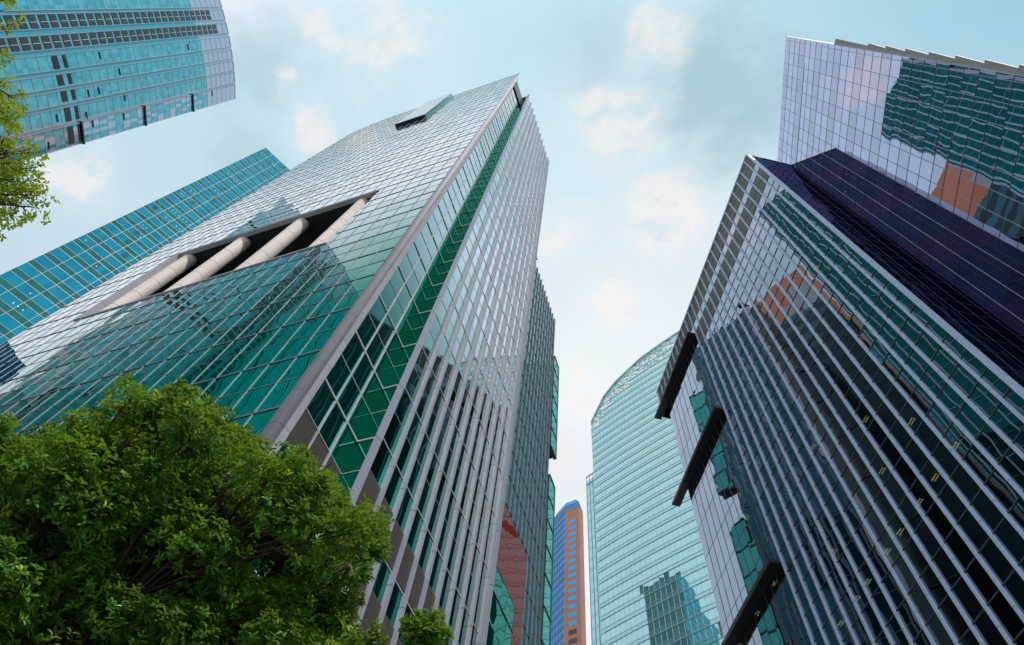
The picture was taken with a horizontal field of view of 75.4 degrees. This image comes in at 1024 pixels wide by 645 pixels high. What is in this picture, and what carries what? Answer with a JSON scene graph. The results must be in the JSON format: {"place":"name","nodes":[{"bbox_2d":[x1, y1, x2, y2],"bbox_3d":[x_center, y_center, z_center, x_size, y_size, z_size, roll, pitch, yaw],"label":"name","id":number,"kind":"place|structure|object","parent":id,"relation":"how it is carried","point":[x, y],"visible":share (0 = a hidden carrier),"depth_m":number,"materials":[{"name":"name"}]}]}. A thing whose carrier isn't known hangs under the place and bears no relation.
{"place":"outdoors","nodes":[
{"label":"outdoors","id":0,"kind":"place"},
{"bbox_2d":[0,0,235,160],"bbox_3d":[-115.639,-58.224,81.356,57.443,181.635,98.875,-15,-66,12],"label":"office tower","id":1,"kind":"structure","parent":0,"point":[83,71],"depth_m":127.13,"materials":[{"name":"teal glass"}]},
{"bbox_2d":[0,38,8,52],"bbox_3d":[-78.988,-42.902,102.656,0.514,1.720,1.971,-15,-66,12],"label":"window","id":2,"kind":"structure","parent":1,"relation":"in","point":[2,42],"depth_m":102.70,"materials":[{"name":"glass"}]},
{"bbox_2d":[4,15,16,29],"bbox_3d":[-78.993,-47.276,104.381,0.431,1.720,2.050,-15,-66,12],"label":"window","id":3,"kind":"structure","parent":1,"relation":"in","point":[7,17],"depth_m":104.32,"materials":[{"name":"glass"}]},
{"bbox_2d":[8,38,19,51],"bbox_3d":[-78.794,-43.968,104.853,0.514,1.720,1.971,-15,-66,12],"label":"window","id":4,"kind":"structure","parent":1,"relation":"in","point":[13,42],"depth_m":104.88,"materials":[{"name":"glass"}]},
{"bbox_2d":[16,15,28,28],"bbox_3d":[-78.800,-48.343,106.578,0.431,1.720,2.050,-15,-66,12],"label":"window","id":5,"kind":"structure","parent":1,"relation":"in","point":[24,26],"depth_m":106.74,"materials":[{"name":"glass"}]},
{"bbox_2d":[19,37,31,50],"bbox_3d":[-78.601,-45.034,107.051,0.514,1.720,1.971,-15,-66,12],"label":"window","id":6,"kind":"structure","parent":1,"relation":"in","point":[25,43],"depth_m":107.02,"materials":[{"name":"glass"}]},
{"bbox_2d":[27,15,38,28],"bbox_3d":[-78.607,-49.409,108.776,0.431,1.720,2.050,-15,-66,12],"label":"window","id":7,"kind":"structure","parent":1,"relation":"in","point":[32,19],"depth_m":108.79,"materials":[{"name":"glass"}]},
{"bbox_2d":[31,36,41,49],"bbox_3d":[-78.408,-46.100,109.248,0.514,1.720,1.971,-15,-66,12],"label":"window","id":8,"kind":"structure","parent":1,"relation":"in","point":[35,39],"depth_m":109.22,"materials":[{"name":"glass"}]},
{"bbox_2d":[38,14,49,27],"bbox_3d":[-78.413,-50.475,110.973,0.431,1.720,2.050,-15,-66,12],"label":"window","id":9,"kind":"structure","parent":1,"relation":"in","point":[42,17],"depth_m":110.93,"materials":[{"name":"glass"}]},
{"bbox_2d":[41,35,52,48],"bbox_3d":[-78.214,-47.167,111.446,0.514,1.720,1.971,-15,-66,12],"label":"window","id":10,"kind":"structure","parent":1,"relation":"in","point":[46,40],"depth_m":111.51,"materials":[{"name":"glass"}]},
{"bbox_2d":[48,14,59,27],"bbox_3d":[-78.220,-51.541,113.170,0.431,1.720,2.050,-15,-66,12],"label":"window","id":11,"kind":"structure","parent":1,"relation":"in","point":[53,19],"depth_m":113.15,"materials":[{"name":"glass"}]},
{"bbox_2d":[52,35,62,47],"bbox_3d":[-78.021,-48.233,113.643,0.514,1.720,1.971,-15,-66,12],"label":"window","id":12,"kind":"structure","parent":1,"relation":"in","point":[56,39],"depth_m":113.68,"materials":[{"name":"glass"}]},
{"bbox_2d":[58,14,69,26],"bbox_3d":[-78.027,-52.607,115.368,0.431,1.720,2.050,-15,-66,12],"label":"window","id":13,"kind":"structure","parent":1,"relation":"in","point":[64,21],"depth_m":115.38,"materials":[{"name":"glass"}]},
{"bbox_2d":[62,34,71,46],"bbox_3d":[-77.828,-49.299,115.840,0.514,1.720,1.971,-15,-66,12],"label":"window","id":14,"kind":"structure","parent":1,"relation":"in","point":[67,42],"depth_m":115.75,"materials":[{"name":"glass"}]},
{"bbox_2d":[68,14,78,26],"bbox_3d":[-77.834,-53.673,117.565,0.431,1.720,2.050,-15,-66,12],"label":"window","id":15,"kind":"structure","parent":1,"relation":"in","point":[72,17],"depth_m":117.56,"materials":[{"name":"glass"}]},
{"bbox_2d":[71,33,80,45],"bbox_3d":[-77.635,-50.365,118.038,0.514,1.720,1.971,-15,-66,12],"label":"window","id":16,"kind":"structure","parent":1,"relation":"in","point":[75,37],"depth_m":118.06,"materials":[{"name":"glass"}]},
{"bbox_2d":[77,13,87,25],"bbox_3d":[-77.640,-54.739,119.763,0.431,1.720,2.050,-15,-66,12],"label":"window","id":17,"kind":"structure","parent":1,"relation":"in","point":[81,16],"depth_m":119.74,"materials":[{"name":"glass"}]},
{"bbox_2d":[80,33,89,45],"bbox_3d":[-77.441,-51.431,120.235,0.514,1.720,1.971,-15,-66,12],"label":"window","id":18,"kind":"structure","parent":1,"relation":"in","point":[84,36],"depth_m":120.24,"materials":[{"name":"glass"}]},
{"bbox_2d":[86,13,95,25],"bbox_3d":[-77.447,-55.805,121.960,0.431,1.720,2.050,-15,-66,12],"label":"window","id":19,"kind":"structure","parent":1,"relation":"in","point":[91,19],"depth_m":121.96,"materials":[{"name":"glass"}]},
{"bbox_2d":[89,32,98,44],"bbox_3d":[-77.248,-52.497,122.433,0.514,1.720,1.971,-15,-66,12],"label":"window","id":20,"kind":"structure","parent":1,"relation":"in","point":[93,36],"depth_m":122.49,"materials":[{"name":"glass"}]},
{"bbox_2d":[95,13,104,24],"bbox_3d":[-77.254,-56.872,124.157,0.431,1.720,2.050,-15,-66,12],"label":"window","id":21,"kind":"structure","parent":1,"relation":"in","point":[98,15],"depth_m":124.14,"materials":[{"name":"glass"}]},
{"bbox_2d":[98,32,106,43],"bbox_3d":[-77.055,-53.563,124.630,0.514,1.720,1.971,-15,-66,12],"label":"window","id":22,"kind":"structure","parent":1,"relation":"in","point":[101,34],"depth_m":124.64,"materials":[{"name":"glass"}]},
{"bbox_2d":[103,13,112,24],"bbox_3d":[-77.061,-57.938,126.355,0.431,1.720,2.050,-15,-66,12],"label":"window","id":23,"kind":"structure","parent":1,"relation":"in","point":[107,17],"depth_m":126.34,"materials":[{"name":"glass"}]},
{"bbox_2d":[106,31,114,42],"bbox_3d":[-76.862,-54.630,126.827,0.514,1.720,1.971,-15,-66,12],"label":"window","id":24,"kind":"structure","parent":1,"relation":"in","point":[110,36],"depth_m":126.82,"materials":[{"name":"glass"}]},
{"bbox_2d":[112,13,119,24],"bbox_3d":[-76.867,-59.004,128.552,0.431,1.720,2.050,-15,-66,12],"label":"window","id":25,"kind":"structure","parent":1,"relation":"in","point":[115,16],"depth_m":128.53,"materials":[{"name":"glass"}]},
{"bbox_2d":[114,31,122,41],"bbox_3d":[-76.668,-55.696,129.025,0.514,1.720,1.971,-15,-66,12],"label":"window","id":26,"kind":"structure","parent":1,"relation":"in","point":[117,33],"depth_m":129.03,"materials":[{"name":"glass"}]},
{"bbox_2d":[119,12,127,23],"bbox_3d":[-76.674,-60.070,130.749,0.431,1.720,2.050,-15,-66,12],"label":"window","id":27,"kind":"structure","parent":1,"relation":"in","point":[124,20],"depth_m":130.75,"materials":[{"name":"glass"}]},
{"bbox_2d":[122,30,129,41],"bbox_3d":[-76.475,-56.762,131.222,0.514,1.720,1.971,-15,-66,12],"label":"window","id":28,"kind":"structure","parent":1,"relation":"in","point":[125,34],"depth_m":131.10,"materials":[{"name":"glass"}]},
{"bbox_2d":[127,12,134,23],"bbox_3d":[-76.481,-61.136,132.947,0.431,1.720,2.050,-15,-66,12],"label":"window","id":29,"kind":"structure","parent":1,"relation":"in","point":[130,16],"depth_m":132.95,"materials":[{"name":"glass"}]},
{"bbox_2d":[129,30,136,40],"bbox_3d":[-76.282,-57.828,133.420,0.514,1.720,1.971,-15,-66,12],"label":"window","id":30,"kind":"structure","parent":1,"relation":"in","point":[132,32],"depth_m":133.45,"materials":[{"name":"glass"}]},
{"bbox_2d":[134,12,141,22],"bbox_3d":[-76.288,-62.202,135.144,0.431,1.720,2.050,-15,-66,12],"label":"window","id":31,"kind":"structure","parent":1,"relation":"in","point":[137,15],"depth_m":135.19,"materials":[{"name":"glass"}]},
{"bbox_2d":[137,29,143,39],"bbox_3d":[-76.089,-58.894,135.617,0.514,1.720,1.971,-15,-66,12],"label":"window","id":32,"kind":"structure","parent":1,"relation":"in","point":[139,31],"depth_m":135.62,"materials":[{"name":"glass"}]},
{"bbox_2d":[141,12,148,22],"bbox_3d":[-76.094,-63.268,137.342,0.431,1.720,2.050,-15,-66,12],"label":"window","id":33,"kind":"structure","parent":1,"relation":"in","point":[144,15],"depth_m":137.39,"materials":[{"name":"glass"}]},
{"bbox_2d":[143,29,150,39],"bbox_3d":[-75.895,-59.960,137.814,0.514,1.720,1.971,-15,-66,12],"label":"window","id":34,"kind":"structure","parent":1,"relation":"in","point":[146,31],"depth_m":137.86,"materials":[{"name":"glass"}]},
{"bbox_2d":[148,12,154,22],"bbox_3d":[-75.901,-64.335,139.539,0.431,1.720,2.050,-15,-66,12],"label":"window","id":35,"kind":"structure","parent":1,"relation":"in","point":[151,16],"depth_m":139.52,"materials":[{"name":"glass"}]},
{"bbox_2d":[150,28,156,38],"bbox_3d":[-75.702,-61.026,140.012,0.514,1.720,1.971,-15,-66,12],"label":"window","id":36,"kind":"structure","parent":1,"relation":"in","point":[153,32],"depth_m":139.93,"materials":[{"name":"glass"}]},
{"bbox_2d":[155,11,161,21],"bbox_3d":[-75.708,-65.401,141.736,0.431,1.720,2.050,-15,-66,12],"label":"window","id":37,"kind":"structure","parent":1,"relation":"in","point":[157,14],"depth_m":141.78,"materials":[{"name":"glass"}]},
{"bbox_2d":[157,28,163,38],"bbox_3d":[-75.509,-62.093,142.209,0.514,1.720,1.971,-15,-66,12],"label":"window","id":38,"kind":"structure","parent":1,"relation":"in","point":[159,30],"depth_m":142.23,"materials":[{"name":"glass"}]},
{"bbox_2d":[161,11,167,21],"bbox_3d":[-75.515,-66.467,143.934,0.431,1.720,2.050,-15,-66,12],"label":"window","id":39,"kind":"structure","parent":1,"relation":"in","point":[163,13],"depth_m":143.93,"materials":[{"name":"glass"}]},
{"bbox_2d":[163,28,169,37],"bbox_3d":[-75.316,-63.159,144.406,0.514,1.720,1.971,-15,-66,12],"label":"window","id":40,"kind":"structure","parent":1,"relation":"in","point":[166,32],"depth_m":144.40,"materials":[{"name":"glass"}]},
{"bbox_2d":[167,11,173,21],"bbox_3d":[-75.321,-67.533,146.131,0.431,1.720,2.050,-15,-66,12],"label":"window","id":41,"kind":"structure","parent":1,"relation":"in","point":[170,16],"depth_m":146.11,"materials":[{"name":"glass"}]},
{"bbox_2d":[169,27,175,36],"bbox_3d":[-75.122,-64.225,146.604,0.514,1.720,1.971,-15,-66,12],"label":"window","id":42,"kind":"structure","parent":1,"relation":"in","point":[172,31],"depth_m":146.57,"materials":[{"name":"glass"}]},
{"bbox_2d":[173,11,179,20],"bbox_3d":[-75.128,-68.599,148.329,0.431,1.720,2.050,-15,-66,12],"label":"window","id":43,"kind":"structure","parent":1,"relation":"in","point":[176,16],"depth_m":148.28,"materials":[{"name":"glass"}]},
{"bbox_2d":[175,27,181,36],"bbox_3d":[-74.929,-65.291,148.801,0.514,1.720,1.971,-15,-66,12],"label":"window","id":44,"kind":"structure","parent":1,"relation":"in","point":[177,28],"depth_m":148.81,"materials":[{"name":"glass"}]},
{"bbox_2d":[179,11,185,20],"bbox_3d":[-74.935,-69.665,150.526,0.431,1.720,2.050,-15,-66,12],"label":"window","id":45,"kind":"structure","parent":1,"relation":"in","point":[181,12],"depth_m":150.56,"materials":[{"name":"glass"}]},
{"bbox_2d":[181,26,186,35],"bbox_3d":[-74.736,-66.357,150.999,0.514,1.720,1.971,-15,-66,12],"label":"window","id":46,"kind":"structure","parent":1,"relation":"in","point":[183,28],"depth_m":151.08,"materials":[{"name":"glass"}]},
{"bbox_2d":[185,11,190,20],"bbox_3d":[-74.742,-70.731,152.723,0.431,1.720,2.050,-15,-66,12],"label":"window","id":47,"kind":"structure","parent":1,"relation":"in","point":[186,12],"depth_m":152.71,"materials":[{"name":"glass"}]},
{"bbox_2d":[187,26,192,35],"bbox_3d":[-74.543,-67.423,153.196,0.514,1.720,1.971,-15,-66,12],"label":"window","id":48,"kind":"structure","parent":1,"relation":"in","point":[188,27],"depth_m":153.14,"materials":[{"name":"glass"}]},
{"bbox_2d":[190,11,195,19],"bbox_3d":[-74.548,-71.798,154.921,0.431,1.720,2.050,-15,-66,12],"label":"window","id":49,"kind":"structure","parent":1,"relation":"in","point":[192,12],"depth_m":154.94,"materials":[{"name":"glass"}]},
{"bbox_2d":[192,26,197,34],"bbox_3d":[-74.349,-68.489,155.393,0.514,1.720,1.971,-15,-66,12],"label":"window","id":50,"kind":"structure","parent":1,"relation":"in","point":[194,27],"depth_m":155.36,"materials":[{"name":"glass"}]},
{"bbox_2d":[196,10,201,19],"bbox_3d":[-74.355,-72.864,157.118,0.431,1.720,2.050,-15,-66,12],"label":"window","id":51,"kind":"structure","parent":1,"relation":"in","point":[197,12],"depth_m":157.13,"materials":[{"name":"glass"}]},
{"bbox_2d":[198,25,202,34],"bbox_3d":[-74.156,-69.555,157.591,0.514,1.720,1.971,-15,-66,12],"label":"window","id":52,"kind":"structure","parent":1,"relation":"in","point":[199,27],"depth_m":157.63,"materials":[{"name":"glass"}]},
{"bbox_2d":[201,10,206,19],"bbox_3d":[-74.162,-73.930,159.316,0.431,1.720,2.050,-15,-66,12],"label":"window","id":53,"kind":"structure","parent":1,"relation":"in","point":[202,11],"depth_m":159.30,"materials":[{"name":"glass"}]},
{"bbox_2d":[203,25,207,33],"bbox_3d":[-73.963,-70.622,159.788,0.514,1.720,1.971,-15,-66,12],"label":"window","id":54,"kind":"structure","parent":1,"relation":"in","point":[204,26],"depth_m":159.80,"materials":[{"name":"glass"}]},
{"bbox_2d":[206,10,211,19],"bbox_3d":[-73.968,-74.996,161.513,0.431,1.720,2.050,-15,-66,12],"label":"window","id":55,"kind":"structure","parent":1,"relation":"in","point":[207,11],"depth_m":161.51,"materials":[{"name":"glass"}]},
{"bbox_2d":[208,25,212,33],"bbox_3d":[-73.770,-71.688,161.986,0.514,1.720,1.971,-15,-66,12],"label":"window","id":56,"kind":"structure","parent":1,"relation":"in","point":[209,26],"depth_m":162.04,"materials":[{"name":"glass"}]},
{"bbox_2d":[213,24,217,33],"bbox_3d":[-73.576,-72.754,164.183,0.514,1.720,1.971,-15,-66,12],"label":"window","id":57,"kind":"structure","parent":1,"relation":"in","point":[214,26],"depth_m":164.29,"materials":[{"name":"glass"}]},
{"bbox_2d":[486,503,526,644],"bbox_3d":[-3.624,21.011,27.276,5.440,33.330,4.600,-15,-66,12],"label":"building","id":58,"kind":"structure","parent":0,"point":[505,620],"depth_m":37.38,"materials":[{"name":"green glass"}]},
{"bbox_2d":[0,0,1023,644],"label":"sky","id":59,"kind":"structure","parent":0,"point":[649,113],"materials":[{"name":"blue"}]},
{"bbox_2d":[551,500,585,644],"bbox_3d":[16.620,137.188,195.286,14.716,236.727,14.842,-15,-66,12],"label":"office tower","id":60,"kind":"structure","parent":0,"point":[568,623],"depth_m":258.75,"materials":[{"name":"blue glass"}]},
{"bbox_2d":[569,587,575,592],"bbox_3d":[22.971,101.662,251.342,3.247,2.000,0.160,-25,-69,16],"label":"window","id":61,"kind":"structure","parent":60,"relation":"in","point":[571,590],"depth_m":251.31,"materials":[{"name":"blue glass"}]},
{"bbox_2d":[569,595,575,600],"bbox_3d":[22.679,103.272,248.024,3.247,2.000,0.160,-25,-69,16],"label":"window","id":62,"kind":"structure","parent":60,"relation":"in","point":[571,598],"depth_m":247.96,"materials":[{"name":"blue glass"}]},
{"bbox_2d":[569,603,575,609],"bbox_3d":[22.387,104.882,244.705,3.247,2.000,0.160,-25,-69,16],"label":"window","id":63,"kind":"structure","parent":60,"relation":"in","point":[571,606],"depth_m":244.62,"materials":[{"name":"blue glass"}]},
{"bbox_2d":[568,628,576,635],"bbox_3d":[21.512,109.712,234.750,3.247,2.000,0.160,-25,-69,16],"label":"window","id":64,"kind":"structure","parent":60,"relation":"in","point":[573,631],"depth_m":234.68,"materials":[{"name":"grey glass"}]},
{"bbox_2d":[568,637,576,644],"bbox_3d":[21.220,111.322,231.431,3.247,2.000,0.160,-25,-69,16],"label":"window","id":65,"kind":"structure","parent":60,"relation":"in","point":[574,640],"depth_m":231.38,"materials":[{"name":"grey glass"}]},
{"bbox_2d":[569,611,576,617],"bbox_3d":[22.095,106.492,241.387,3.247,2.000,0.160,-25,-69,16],"label":"window","id":66,"kind":"structure","parent":60,"relation":"in","point":[572,614],"depth_m":241.27,"materials":[{"name":"blue glass"}]},
{"bbox_2d":[569,620,576,626],"bbox_3d":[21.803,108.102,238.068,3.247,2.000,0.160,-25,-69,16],"label":"window","id":67,"kind":"structure","parent":60,"relation":"in","point":[574,622],"depth_m":237.97,"materials":[{"name":"blue glass"}]},
{"label":"ground","id":68,"kind":"structure","parent":0,"visible":0},
{"bbox_2d":[0,0,59,241],"bbox_3d":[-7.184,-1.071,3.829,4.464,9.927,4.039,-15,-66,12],"label":"street tree","id":69,"kind":"object","parent":68,"relation":"on","point":[10,168],"visible":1,"depth_m":7.24,"materials":[{"name":"green plant"}]},
{"bbox_2d":[0,147,288,343],"bbox_3d":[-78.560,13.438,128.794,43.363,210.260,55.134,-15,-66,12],"label":"office tower","id":70,"kind":"structure","parent":68,"relation":"on","point":[37,289],"depth_m":137.78,"materials":[{"name":"teal glass"}]},
{"bbox_2d":[0,373,395,644],"bbox_3d":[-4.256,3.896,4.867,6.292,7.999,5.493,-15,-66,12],"label":"street tree","id":71,"kind":"object","parent":68,"relation":"on","point":[145,552],"visible":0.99,"depth_m":5.70,"materials":[{"name":"green plant"}]},
{"bbox_2d":[0,73,548,644],"bbox_3d":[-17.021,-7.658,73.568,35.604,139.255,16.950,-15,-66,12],"label":"office tower","id":72,"kind":"structure","parent":68,"relation":"on","point":[352,309],"depth_m":38.23,"materials":[{"name":"green glass"}]},
{"bbox_2d":[287,606,454,644],"bbox_3d":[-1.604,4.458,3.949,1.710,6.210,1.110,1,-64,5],"label":"street tree","id":73,"kind":"object","parent":68,"relation":"on","point":[419,627],"visible":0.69,"depth_m":6.25,"materials":[{"name":"green plant"}]},
{"bbox_2d":[505,259,558,644],"bbox_3d":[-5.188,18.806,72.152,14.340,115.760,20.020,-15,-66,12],"label":"office tower","id":74,"kind":"structure","parent":68,"relation":"on","point":[530,498],"depth_m":76.59,"materials":[{"name":"grey glass"}]},
{"bbox_2d":[586,331,723,644],"bbox_3d":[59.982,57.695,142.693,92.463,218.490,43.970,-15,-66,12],"label":"office tower","id":75,"kind":"structure","parent":68,"relation":"on","point":[649,581],"depth_m":170.95,"materials":[{"name":"green glass"}]},
{"bbox_2d":[654,153,1023,644],"bbox_3d":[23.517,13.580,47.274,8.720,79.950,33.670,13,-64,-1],"label":"office block","id":76,"kind":"structure","parent":68,"relation":"on","point":[840,391],"depth_m":43.74,"materials":[{"name":"glass"}]},
{"bbox_2d":[777,36,1023,336],"bbox_3d":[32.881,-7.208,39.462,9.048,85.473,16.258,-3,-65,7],"label":"office tower","id":77,"kind":"structure","parent":68,"relation":"on","point":[918,155],"depth_m":46.44,"materials":[{"name":"glass"}]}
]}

